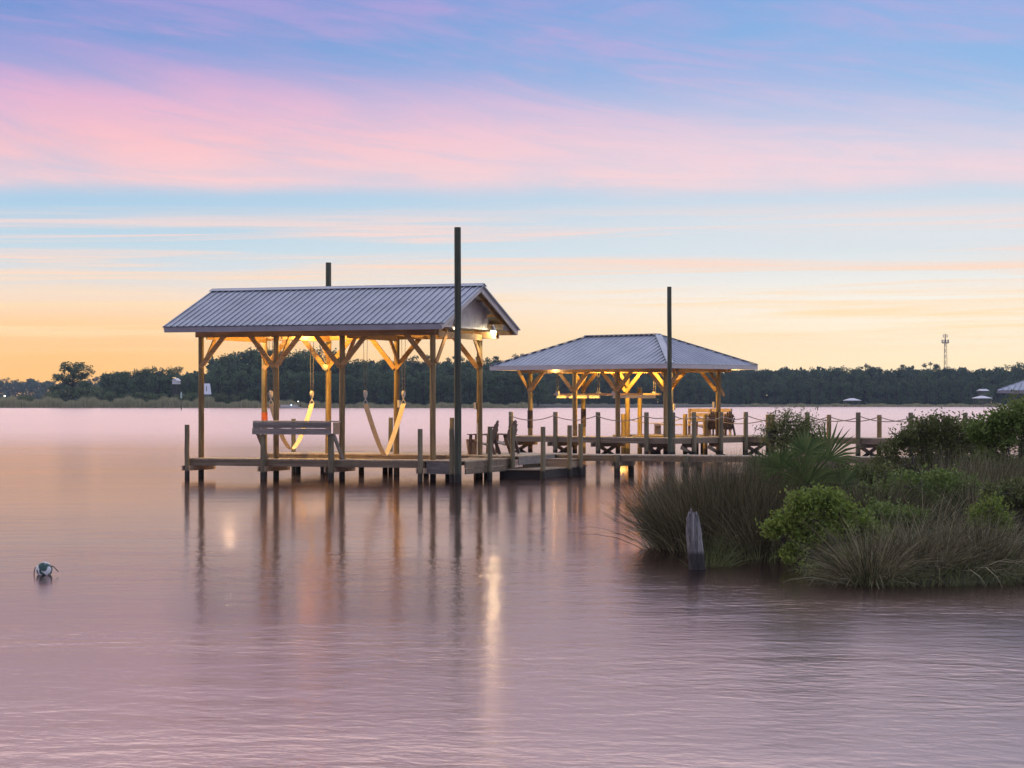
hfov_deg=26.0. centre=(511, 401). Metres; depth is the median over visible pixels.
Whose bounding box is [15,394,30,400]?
bush
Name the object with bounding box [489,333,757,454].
boathouse
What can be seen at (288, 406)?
pontoon boat
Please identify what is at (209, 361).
broadleaf tree
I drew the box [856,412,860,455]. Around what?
fence pile
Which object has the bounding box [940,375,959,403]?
broadleaf tree
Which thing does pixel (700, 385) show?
broadleaf tree
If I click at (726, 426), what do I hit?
adirondack chair
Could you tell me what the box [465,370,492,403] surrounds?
broadleaf tree
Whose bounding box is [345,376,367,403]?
broadleaf tree
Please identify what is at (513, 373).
pine tree
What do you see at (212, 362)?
pine tree
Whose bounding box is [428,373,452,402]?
broadleaf tree
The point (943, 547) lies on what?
rush clump
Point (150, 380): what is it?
broadleaf tree
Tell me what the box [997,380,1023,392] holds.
boathouse
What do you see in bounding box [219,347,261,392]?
broadleaf tree
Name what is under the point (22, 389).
pine tree
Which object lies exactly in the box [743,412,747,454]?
fence pile
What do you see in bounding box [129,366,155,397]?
broadleaf tree
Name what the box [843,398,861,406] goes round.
boathouse
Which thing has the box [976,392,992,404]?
bush
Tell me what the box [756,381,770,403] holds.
broadleaf tree
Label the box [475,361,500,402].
broadleaf tree
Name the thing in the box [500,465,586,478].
floating platform
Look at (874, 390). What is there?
broadleaf tree
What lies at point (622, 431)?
fence pile
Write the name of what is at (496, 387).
broadleaf tree
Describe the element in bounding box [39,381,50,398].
broadleaf tree
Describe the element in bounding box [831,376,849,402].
broadleaf tree
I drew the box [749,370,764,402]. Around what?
pine tree
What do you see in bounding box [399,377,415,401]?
broadleaf tree
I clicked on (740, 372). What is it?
pine tree
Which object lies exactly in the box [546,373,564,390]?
pine tree
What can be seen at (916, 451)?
shrub
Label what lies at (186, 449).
short pile
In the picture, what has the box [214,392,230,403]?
bush
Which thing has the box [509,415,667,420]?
rope
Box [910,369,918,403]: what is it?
pine tree
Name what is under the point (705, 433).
fence pile
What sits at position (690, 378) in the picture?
pine tree
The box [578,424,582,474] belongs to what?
short pile
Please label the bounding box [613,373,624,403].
broadleaf tree
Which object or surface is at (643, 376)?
pine tree
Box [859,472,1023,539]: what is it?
rush clump
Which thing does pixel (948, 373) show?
pine tree
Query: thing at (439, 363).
pine tree
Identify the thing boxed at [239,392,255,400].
bush
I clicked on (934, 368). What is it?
pine tree
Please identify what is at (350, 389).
broadleaf tree
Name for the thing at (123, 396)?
bush
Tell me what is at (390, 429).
short pile
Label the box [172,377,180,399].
house
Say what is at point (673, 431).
fence pile
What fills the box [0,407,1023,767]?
water
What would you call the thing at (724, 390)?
broadleaf tree
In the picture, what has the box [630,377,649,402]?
broadleaf tree
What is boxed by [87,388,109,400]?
bush
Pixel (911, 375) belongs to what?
pine tree
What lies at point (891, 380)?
pine tree
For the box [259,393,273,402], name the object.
bush
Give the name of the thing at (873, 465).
rush clump
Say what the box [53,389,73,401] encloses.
bush
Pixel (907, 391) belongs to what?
broadleaf tree
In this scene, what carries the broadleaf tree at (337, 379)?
on the shore
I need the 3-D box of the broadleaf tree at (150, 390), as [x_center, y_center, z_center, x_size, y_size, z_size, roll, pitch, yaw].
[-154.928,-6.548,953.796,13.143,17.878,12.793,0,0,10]
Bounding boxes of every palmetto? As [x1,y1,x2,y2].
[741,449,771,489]
[753,427,845,490]
[789,421,868,497]
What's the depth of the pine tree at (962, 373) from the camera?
1168.71 m
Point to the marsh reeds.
(94, 402)
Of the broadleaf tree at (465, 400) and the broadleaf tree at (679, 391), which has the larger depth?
the broadleaf tree at (679, 391)
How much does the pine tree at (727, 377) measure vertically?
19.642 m
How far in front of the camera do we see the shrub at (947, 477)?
35.91 m
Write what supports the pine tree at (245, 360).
on the shore
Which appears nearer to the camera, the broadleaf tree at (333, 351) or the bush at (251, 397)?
the bush at (251, 397)
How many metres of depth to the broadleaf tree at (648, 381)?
1141.17 m
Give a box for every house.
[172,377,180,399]
[204,383,210,397]
[977,389,988,404]
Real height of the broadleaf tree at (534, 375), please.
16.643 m
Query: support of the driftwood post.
in the water
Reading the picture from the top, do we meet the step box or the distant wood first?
the distant wood
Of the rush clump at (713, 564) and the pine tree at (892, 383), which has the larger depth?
the pine tree at (892, 383)
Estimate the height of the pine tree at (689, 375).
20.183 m
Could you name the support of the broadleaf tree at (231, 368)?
on the shore
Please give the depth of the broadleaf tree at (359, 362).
956.08 m
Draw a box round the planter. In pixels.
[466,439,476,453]
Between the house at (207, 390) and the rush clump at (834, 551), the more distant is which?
the house at (207, 390)
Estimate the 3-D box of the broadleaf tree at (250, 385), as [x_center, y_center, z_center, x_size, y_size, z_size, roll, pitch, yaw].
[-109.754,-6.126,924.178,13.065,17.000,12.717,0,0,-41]
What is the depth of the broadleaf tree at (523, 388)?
923.46 m
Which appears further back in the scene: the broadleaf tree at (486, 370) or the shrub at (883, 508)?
the broadleaf tree at (486, 370)
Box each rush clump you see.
[574,458,824,552]
[589,439,853,552]
[662,524,776,567]
[665,469,867,558]
[779,506,961,586]
[784,514,969,587]
[812,448,926,495]
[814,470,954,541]
[832,500,1014,581]
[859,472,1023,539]
[865,490,1023,585]
[901,445,1023,519]
[917,506,1023,577]
[920,467,1023,536]
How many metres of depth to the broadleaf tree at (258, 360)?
943.30 m
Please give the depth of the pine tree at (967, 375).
1192.65 m
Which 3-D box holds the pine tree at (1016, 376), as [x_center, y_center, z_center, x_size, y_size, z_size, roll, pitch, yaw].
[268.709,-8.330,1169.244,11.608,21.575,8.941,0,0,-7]
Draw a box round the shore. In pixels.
[420,403,977,407]
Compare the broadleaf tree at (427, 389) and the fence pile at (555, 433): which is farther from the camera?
the broadleaf tree at (427, 389)
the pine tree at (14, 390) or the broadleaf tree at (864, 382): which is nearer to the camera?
the broadleaf tree at (864, 382)
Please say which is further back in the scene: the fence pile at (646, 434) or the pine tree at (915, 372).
the pine tree at (915, 372)
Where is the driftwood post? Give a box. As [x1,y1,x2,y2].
[686,509,705,569]
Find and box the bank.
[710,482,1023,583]
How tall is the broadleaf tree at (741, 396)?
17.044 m
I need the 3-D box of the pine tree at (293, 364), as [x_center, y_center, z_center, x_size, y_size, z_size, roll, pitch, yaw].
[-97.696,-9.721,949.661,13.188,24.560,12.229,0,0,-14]
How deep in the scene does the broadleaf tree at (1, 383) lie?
2328.90 m
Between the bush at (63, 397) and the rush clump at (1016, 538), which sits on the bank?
the rush clump at (1016, 538)
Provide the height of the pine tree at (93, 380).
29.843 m
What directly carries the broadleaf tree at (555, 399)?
on the shore
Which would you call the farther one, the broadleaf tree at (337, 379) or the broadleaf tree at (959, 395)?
the broadleaf tree at (959, 395)
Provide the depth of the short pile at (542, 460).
70.29 m
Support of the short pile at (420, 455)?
in the water
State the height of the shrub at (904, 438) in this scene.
2.108 m
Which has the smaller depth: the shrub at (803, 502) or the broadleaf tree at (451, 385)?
the shrub at (803, 502)
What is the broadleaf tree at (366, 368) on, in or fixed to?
on the shore
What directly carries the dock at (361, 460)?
on the water
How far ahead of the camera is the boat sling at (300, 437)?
73.24 m
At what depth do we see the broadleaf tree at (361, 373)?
930.56 m
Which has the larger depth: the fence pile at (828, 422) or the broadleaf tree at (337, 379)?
the broadleaf tree at (337, 379)
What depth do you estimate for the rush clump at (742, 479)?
36.31 m
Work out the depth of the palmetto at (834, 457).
37.49 m
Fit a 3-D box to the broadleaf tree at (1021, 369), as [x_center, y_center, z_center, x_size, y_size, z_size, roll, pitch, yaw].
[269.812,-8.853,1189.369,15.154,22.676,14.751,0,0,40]
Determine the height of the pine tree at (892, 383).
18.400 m
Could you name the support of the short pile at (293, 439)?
in the water
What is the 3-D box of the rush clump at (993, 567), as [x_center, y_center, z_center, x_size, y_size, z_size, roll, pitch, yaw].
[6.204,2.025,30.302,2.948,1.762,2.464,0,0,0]
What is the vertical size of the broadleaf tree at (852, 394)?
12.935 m
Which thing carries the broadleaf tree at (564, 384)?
on the shore
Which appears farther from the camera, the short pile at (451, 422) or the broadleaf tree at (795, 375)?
the broadleaf tree at (795, 375)
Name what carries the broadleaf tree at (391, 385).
on the shore
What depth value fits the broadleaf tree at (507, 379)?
924.65 m
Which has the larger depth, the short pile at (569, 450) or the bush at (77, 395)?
the bush at (77, 395)
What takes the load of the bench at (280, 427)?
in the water
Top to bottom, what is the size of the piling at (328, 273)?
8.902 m
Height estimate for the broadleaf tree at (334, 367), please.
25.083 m
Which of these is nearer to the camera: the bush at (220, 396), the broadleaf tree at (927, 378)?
the bush at (220, 396)
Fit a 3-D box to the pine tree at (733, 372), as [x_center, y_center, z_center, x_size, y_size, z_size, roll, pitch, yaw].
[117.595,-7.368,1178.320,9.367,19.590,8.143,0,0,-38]
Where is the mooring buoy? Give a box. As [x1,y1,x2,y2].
[34,562,58,574]
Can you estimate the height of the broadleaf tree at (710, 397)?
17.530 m
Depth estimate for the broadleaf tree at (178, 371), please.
944.46 m
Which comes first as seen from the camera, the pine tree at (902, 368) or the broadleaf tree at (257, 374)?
the broadleaf tree at (257, 374)
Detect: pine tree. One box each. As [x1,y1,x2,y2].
[0,377,9,396]
[8,379,18,392]
[18,381,29,395]
[24,378,35,395]
[87,377,98,385]
[209,354,229,373]
[227,351,250,378]
[271,352,298,395]
[405,357,416,403]
[413,355,429,397]
[423,362,444,379]
[445,356,464,374]
[474,357,489,369]
[486,356,501,403]
[496,371,515,404]
[542,373,554,403]
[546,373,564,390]
[641,373,651,403]
[676,373,686,399]
[681,373,693,401]
[688,373,701,403]
[721,371,733,403]
[727,370,738,402]
[731,370,747,392]
[743,370,754,403]
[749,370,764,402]
[757,368,771,403]
[766,373,780,403]
[780,369,793,388]
[786,370,799,402]
[797,370,808,403]
[803,369,815,403]
[823,369,837,396]
[841,370,858,396]
[856,371,872,403]
[859,363,873,403]
[863,368,877,403]
[873,367,887,402]
[882,369,894,403]
[887,373,900,403]
[894,371,909,403]
[895,364,911,403]
[901,371,916,403]
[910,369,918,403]
[914,369,923,388]
[920,371,936,403]
[922,362,938,403]
[928,369,942,402]
[932,368,951,403]
[933,364,945,377]
[942,367,957,402]
[950,367,966,388]
[959,369,973,401]
[964,370,978,403]
[971,369,985,387]
[984,370,999,402]
[996,372,1014,386]
[1012,367,1023,396]
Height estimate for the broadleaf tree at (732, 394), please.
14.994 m
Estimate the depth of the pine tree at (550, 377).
1166.93 m
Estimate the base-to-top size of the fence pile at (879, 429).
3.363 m
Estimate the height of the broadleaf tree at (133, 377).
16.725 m
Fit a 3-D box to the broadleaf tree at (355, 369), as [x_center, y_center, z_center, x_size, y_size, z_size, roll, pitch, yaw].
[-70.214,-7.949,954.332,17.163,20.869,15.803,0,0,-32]
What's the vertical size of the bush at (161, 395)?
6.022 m
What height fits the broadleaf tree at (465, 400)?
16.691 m
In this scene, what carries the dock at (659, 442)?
in the water
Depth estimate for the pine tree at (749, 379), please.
1189.93 m
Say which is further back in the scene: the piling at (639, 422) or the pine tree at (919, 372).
the pine tree at (919, 372)
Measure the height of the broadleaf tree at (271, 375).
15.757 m
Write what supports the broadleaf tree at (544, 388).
on the shore
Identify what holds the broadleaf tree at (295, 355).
on the shore
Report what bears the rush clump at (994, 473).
on the bank
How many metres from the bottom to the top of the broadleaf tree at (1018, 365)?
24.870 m
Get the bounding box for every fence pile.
[509,412,512,428]
[553,412,557,452]
[596,412,600,453]
[621,414,624,452]
[644,412,648,453]
[672,412,674,453]
[683,414,686,452]
[691,412,695,454]
[703,414,707,453]
[718,412,722,454]
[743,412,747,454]
[766,414,769,454]
[827,415,830,450]
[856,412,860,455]
[877,415,881,453]
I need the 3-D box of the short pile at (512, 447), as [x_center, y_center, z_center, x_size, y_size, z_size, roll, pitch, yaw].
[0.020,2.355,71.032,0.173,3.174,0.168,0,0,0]
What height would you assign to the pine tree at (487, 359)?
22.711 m
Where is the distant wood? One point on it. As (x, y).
(998, 370)
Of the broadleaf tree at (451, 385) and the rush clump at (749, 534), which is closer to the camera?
the rush clump at (749, 534)
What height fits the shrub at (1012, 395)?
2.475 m
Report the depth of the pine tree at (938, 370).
1177.31 m
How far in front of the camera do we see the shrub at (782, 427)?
40.12 m
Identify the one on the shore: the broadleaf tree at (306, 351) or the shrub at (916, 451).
the broadleaf tree at (306, 351)
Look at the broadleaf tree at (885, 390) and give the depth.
1149.34 m
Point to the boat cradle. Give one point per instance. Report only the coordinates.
(558, 394)
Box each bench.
[252,421,343,479]
[654,408,731,434]
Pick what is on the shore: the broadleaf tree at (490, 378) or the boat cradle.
the broadleaf tree at (490, 378)
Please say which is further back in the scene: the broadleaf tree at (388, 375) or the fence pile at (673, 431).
the broadleaf tree at (388, 375)
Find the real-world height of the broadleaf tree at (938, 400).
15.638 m
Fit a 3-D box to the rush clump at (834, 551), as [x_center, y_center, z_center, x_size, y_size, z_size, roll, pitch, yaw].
[4.831,2.226,29.874,2.606,1.505,2.486,0,0,-31]
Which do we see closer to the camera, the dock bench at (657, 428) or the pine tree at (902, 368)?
the dock bench at (657, 428)
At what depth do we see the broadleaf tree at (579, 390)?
1141.91 m
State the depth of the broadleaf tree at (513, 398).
922.78 m
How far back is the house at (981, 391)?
1128.13 m
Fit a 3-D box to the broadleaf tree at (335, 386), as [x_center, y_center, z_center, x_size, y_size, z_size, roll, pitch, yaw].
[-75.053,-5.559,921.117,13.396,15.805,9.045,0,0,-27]
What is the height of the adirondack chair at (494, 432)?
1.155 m
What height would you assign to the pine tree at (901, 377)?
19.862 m
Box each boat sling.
[268,338,314,449]
[363,337,405,455]
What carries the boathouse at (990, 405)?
on the water
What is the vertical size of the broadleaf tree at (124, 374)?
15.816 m
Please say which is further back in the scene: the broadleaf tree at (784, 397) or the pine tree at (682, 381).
the pine tree at (682, 381)
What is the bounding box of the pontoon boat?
[280,401,300,407]
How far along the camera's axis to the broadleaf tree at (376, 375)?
918.67 m
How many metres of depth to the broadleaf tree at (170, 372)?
925.87 m
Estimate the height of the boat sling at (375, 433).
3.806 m
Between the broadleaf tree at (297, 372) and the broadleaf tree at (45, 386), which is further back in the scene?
the broadleaf tree at (45, 386)
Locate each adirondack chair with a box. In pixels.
[467,420,500,454]
[484,420,519,453]
[696,411,714,434]
[710,411,735,435]
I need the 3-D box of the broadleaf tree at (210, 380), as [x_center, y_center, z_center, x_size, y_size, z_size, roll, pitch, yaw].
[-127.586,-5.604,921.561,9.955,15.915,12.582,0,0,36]
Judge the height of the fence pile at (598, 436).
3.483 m
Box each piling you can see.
[325,262,330,420]
[454,227,461,482]
[637,388,641,452]
[667,287,671,453]
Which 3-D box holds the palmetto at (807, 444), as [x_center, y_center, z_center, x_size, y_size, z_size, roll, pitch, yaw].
[4.685,1.293,36.017,1.526,1.851,0.751,0,0,0]
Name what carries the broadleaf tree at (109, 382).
on the shore
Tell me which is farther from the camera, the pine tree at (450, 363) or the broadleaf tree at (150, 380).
the pine tree at (450, 363)
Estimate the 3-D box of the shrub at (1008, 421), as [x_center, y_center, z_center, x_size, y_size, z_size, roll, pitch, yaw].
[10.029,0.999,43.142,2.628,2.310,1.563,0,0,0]
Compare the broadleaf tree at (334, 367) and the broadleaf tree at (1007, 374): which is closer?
the broadleaf tree at (334, 367)
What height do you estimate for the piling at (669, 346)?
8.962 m
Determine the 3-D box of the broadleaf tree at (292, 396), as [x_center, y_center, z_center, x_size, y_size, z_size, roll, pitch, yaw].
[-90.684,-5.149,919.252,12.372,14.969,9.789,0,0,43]
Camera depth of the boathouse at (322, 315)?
71.08 m
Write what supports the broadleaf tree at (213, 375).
on the shore
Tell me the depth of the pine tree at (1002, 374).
1163.86 m
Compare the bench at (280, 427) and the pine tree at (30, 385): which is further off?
the pine tree at (30, 385)
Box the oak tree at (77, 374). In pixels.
[48,361,95,398]
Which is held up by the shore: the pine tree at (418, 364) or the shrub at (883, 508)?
the pine tree at (418, 364)
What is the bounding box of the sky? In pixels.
[0,0,1023,402]
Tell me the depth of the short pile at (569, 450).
72.70 m
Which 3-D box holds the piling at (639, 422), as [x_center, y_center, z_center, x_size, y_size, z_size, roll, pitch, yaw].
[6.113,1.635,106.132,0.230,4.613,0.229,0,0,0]
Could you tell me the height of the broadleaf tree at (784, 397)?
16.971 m
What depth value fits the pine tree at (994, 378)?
1164.65 m
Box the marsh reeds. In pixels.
[0,395,1007,407]
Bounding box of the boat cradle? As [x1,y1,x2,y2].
[554,372,660,397]
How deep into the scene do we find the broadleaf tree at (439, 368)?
950.09 m
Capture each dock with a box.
[182,451,1008,479]
[503,434,1022,455]
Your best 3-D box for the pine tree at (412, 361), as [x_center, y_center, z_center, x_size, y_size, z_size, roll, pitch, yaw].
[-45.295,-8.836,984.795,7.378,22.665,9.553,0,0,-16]
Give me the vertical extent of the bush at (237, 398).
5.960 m
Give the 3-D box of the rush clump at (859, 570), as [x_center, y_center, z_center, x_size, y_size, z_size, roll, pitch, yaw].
[4.830,2.052,29.965,2.625,1.359,2.665,0,0,0]
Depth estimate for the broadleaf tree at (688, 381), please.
1147.62 m
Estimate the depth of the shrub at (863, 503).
35.04 m
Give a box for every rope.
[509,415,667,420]
[630,418,761,423]
[675,416,967,422]
[770,417,928,421]
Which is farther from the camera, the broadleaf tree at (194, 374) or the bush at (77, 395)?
the broadleaf tree at (194, 374)
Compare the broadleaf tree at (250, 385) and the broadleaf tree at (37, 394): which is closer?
the broadleaf tree at (250, 385)
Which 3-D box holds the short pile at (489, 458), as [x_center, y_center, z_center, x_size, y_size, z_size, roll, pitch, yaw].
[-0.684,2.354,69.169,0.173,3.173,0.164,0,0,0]
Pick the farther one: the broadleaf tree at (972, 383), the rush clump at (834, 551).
the broadleaf tree at (972, 383)
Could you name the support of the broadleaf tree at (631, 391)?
on the shore
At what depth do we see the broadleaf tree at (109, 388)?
931.20 m
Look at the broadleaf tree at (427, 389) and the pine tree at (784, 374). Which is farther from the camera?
the pine tree at (784, 374)
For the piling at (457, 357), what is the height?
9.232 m
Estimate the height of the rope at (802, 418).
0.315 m
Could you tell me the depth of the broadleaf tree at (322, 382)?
918.67 m
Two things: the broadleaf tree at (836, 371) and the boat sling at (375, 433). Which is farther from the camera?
the broadleaf tree at (836, 371)
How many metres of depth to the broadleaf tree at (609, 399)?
1143.68 m
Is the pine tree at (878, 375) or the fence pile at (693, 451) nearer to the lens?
the fence pile at (693, 451)
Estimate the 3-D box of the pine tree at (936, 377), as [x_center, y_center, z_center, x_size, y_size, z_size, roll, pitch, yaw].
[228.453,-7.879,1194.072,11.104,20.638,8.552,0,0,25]
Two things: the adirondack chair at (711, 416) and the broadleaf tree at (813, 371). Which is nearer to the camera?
the adirondack chair at (711, 416)
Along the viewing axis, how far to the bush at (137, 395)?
914.05 m
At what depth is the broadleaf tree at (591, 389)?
1145.33 m
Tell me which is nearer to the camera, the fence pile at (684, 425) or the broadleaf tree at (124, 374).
the fence pile at (684, 425)
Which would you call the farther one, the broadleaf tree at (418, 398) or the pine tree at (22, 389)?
the pine tree at (22, 389)
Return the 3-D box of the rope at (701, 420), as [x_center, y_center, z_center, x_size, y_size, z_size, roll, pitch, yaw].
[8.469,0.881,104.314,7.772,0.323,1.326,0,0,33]
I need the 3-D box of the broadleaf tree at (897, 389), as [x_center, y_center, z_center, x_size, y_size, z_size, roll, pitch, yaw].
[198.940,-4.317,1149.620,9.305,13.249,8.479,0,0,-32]
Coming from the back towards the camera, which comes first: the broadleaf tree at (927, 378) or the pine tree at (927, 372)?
the pine tree at (927, 372)
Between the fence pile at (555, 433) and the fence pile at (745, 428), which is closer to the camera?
the fence pile at (745, 428)
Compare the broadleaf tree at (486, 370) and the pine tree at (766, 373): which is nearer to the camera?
the broadleaf tree at (486, 370)
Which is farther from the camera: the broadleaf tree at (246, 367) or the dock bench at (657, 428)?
the broadleaf tree at (246, 367)
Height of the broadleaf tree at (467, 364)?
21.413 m
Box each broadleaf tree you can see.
[0,380,6,397]
[31,380,43,400]
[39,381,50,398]
[98,373,118,399]
[104,371,127,399]
[111,370,140,397]
[125,368,145,398]
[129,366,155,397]
[137,366,164,399]
[144,367,171,399]
[154,366,181,397]
[169,366,187,397]
[180,373,197,401]
[186,371,205,394]
[192,371,217,399]
[205,357,231,394]
[205,367,230,400]
[208,353,242,401]
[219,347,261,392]
[236,367,261,400]
[239,347,283,395]
[248,369,270,401]
[253,351,289,399]
[259,371,282,403]
[267,374,290,402]
[279,349,311,401]
[279,369,298,400]
[279,371,307,400]
[284,352,320,401]
[292,347,322,402]
[295,371,312,401]
[296,352,337,401]
[302,372,322,403]
[308,372,332,403]
[311,348,346,402]
[316,371,338,402]
[323,351,356,393]
[331,378,346,403]
[334,372,359,403]
[337,363,363,404]
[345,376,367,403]
[346,358,379,402]
[354,370,374,402]
[356,363,389,403]
[359,368,392,404]
[371,357,393,403]
[371,370,393,404]
[386,376,403,403]
[389,362,421,402]
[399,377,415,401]
[405,374,425,404]
[413,368,429,405]
[422,378,441,403]
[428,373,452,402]
[436,361,453,402]
[441,376,462,402]
[461,359,476,403]
[461,368,476,404]
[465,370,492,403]
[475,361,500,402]
[476,375,499,404]
[487,371,508,404]
[495,372,519,404]
[501,372,526,402]
[509,373,527,403]
[514,373,544,403]
[527,373,549,405]
[536,382,550,403]
[547,378,563,403]
[554,374,571,403]
[566,373,586,403]
[586,375,596,403]
[592,376,608,403]
[599,375,614,403]
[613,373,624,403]
[630,377,637,403]
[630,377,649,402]
[644,377,662,403]
[655,375,662,399]
[673,376,685,403]
[680,378,695,403]
[687,373,711,403]
[700,373,715,403]
[713,381,729,401]
[723,378,738,403]
[733,374,752,403]
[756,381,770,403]
[779,376,796,403]
[785,371,809,403]
[803,367,823,403]
[809,377,827,404]
[823,382,837,403]
[827,365,847,402]
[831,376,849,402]
[841,366,863,403]
[846,382,861,403]
[852,371,877,404]
[867,380,883,403]
[878,381,891,403]
[889,381,903,403]
[896,379,915,403]
[911,370,936,403]
[914,372,938,403]
[929,376,947,403]
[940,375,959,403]
[952,377,971,403]
[963,381,978,403]
[975,375,995,399]
[991,383,1004,402]
[1000,363,1023,397]
[1000,380,1015,403]
[1008,364,1023,397]
[1011,362,1023,377]
[1013,379,1023,402]
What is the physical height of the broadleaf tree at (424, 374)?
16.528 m
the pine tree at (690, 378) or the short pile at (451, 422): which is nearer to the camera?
the short pile at (451, 422)
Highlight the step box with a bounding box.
[545,458,577,466]
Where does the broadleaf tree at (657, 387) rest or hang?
on the shore
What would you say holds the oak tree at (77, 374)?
on the shore
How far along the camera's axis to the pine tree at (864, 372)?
1163.34 m
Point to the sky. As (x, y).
(810, 183)
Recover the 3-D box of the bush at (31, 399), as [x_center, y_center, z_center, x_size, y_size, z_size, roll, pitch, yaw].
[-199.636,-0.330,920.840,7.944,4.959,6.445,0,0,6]
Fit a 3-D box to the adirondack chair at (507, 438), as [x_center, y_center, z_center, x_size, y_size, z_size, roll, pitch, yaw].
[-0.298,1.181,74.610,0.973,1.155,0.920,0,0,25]
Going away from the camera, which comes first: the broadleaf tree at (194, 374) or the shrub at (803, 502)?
the shrub at (803, 502)
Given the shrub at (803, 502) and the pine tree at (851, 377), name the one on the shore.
the pine tree at (851, 377)
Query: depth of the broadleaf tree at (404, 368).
939.52 m
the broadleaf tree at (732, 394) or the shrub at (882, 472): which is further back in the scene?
the broadleaf tree at (732, 394)
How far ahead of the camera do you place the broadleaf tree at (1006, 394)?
1141.17 m
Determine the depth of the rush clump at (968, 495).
34.58 m
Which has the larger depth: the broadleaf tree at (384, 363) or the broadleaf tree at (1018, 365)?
the broadleaf tree at (1018, 365)
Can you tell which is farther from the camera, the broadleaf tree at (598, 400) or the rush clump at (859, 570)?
the broadleaf tree at (598, 400)
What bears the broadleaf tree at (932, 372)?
on the shore
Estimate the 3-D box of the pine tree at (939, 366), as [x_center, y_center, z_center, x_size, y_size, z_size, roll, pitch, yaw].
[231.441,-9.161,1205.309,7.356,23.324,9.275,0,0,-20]
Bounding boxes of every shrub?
[752,405,830,486]
[755,481,895,567]
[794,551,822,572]
[824,455,901,499]
[854,461,995,520]
[858,494,933,535]
[863,407,983,498]
[902,409,1007,470]
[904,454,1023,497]
[958,394,1023,469]
[962,475,1023,534]
[962,489,1017,539]
[991,389,1023,451]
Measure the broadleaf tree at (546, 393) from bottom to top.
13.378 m
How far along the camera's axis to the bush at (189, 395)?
912.23 m
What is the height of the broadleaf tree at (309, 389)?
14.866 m
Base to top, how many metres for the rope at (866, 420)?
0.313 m
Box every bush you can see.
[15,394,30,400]
[26,395,38,401]
[40,391,60,399]
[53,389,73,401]
[71,387,88,400]
[75,384,102,401]
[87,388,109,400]
[98,392,116,401]
[117,393,136,398]
[133,391,151,401]
[151,393,168,399]
[180,392,197,401]
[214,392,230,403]
[224,394,239,403]
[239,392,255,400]
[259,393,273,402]
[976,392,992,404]
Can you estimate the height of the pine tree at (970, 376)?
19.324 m
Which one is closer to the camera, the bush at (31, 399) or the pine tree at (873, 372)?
the bush at (31, 399)
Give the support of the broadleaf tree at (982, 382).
on the shore
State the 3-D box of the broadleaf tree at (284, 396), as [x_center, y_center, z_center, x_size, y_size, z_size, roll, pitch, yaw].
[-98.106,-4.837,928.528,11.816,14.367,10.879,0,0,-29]
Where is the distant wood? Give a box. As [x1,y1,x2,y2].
[0,354,1021,404]
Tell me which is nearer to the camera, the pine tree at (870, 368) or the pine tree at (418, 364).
the pine tree at (418, 364)
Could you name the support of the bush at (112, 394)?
on the shore
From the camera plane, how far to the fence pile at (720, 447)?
99.41 m
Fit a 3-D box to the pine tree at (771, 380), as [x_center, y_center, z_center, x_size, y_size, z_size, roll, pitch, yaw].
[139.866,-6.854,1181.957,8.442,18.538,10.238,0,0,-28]
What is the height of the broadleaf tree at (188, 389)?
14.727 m
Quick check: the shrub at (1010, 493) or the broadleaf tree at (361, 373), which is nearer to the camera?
the shrub at (1010, 493)
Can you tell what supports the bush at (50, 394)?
on the shore
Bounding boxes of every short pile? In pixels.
[184,425,189,477]
[291,419,295,471]
[388,418,392,471]
[418,429,422,481]
[449,428,454,481]
[450,418,453,427]
[487,426,491,479]
[510,426,514,468]
[540,427,545,478]
[567,425,571,475]
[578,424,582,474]
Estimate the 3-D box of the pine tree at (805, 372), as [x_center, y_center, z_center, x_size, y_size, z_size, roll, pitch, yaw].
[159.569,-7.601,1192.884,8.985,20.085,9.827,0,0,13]
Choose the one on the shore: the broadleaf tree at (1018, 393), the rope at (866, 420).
the broadleaf tree at (1018, 393)
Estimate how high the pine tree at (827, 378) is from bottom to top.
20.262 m
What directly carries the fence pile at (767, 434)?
in the water
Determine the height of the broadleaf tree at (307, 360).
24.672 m
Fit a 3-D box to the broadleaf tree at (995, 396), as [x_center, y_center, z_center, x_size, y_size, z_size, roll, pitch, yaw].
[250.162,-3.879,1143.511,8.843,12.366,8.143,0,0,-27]
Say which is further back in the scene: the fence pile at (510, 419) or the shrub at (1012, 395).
the fence pile at (510, 419)
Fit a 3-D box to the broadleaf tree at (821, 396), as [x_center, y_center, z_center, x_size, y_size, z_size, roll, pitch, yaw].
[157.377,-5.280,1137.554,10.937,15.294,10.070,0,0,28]
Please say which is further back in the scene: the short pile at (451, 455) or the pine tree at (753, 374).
the pine tree at (753, 374)
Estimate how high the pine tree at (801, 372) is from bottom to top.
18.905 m
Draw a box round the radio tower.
[942,334,948,366]
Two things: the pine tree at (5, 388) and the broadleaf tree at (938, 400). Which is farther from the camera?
the pine tree at (5, 388)
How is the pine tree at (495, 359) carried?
on the shore
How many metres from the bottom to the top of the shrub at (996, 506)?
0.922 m
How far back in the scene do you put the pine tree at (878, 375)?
1166.51 m
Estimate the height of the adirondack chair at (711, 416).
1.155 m
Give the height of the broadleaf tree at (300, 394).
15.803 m
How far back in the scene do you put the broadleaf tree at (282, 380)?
924.88 m
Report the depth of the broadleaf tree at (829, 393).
1142.40 m
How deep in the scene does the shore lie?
965.97 m
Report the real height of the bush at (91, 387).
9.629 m
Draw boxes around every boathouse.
[163,283,520,480]
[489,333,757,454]
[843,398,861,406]
[973,396,992,406]
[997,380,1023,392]

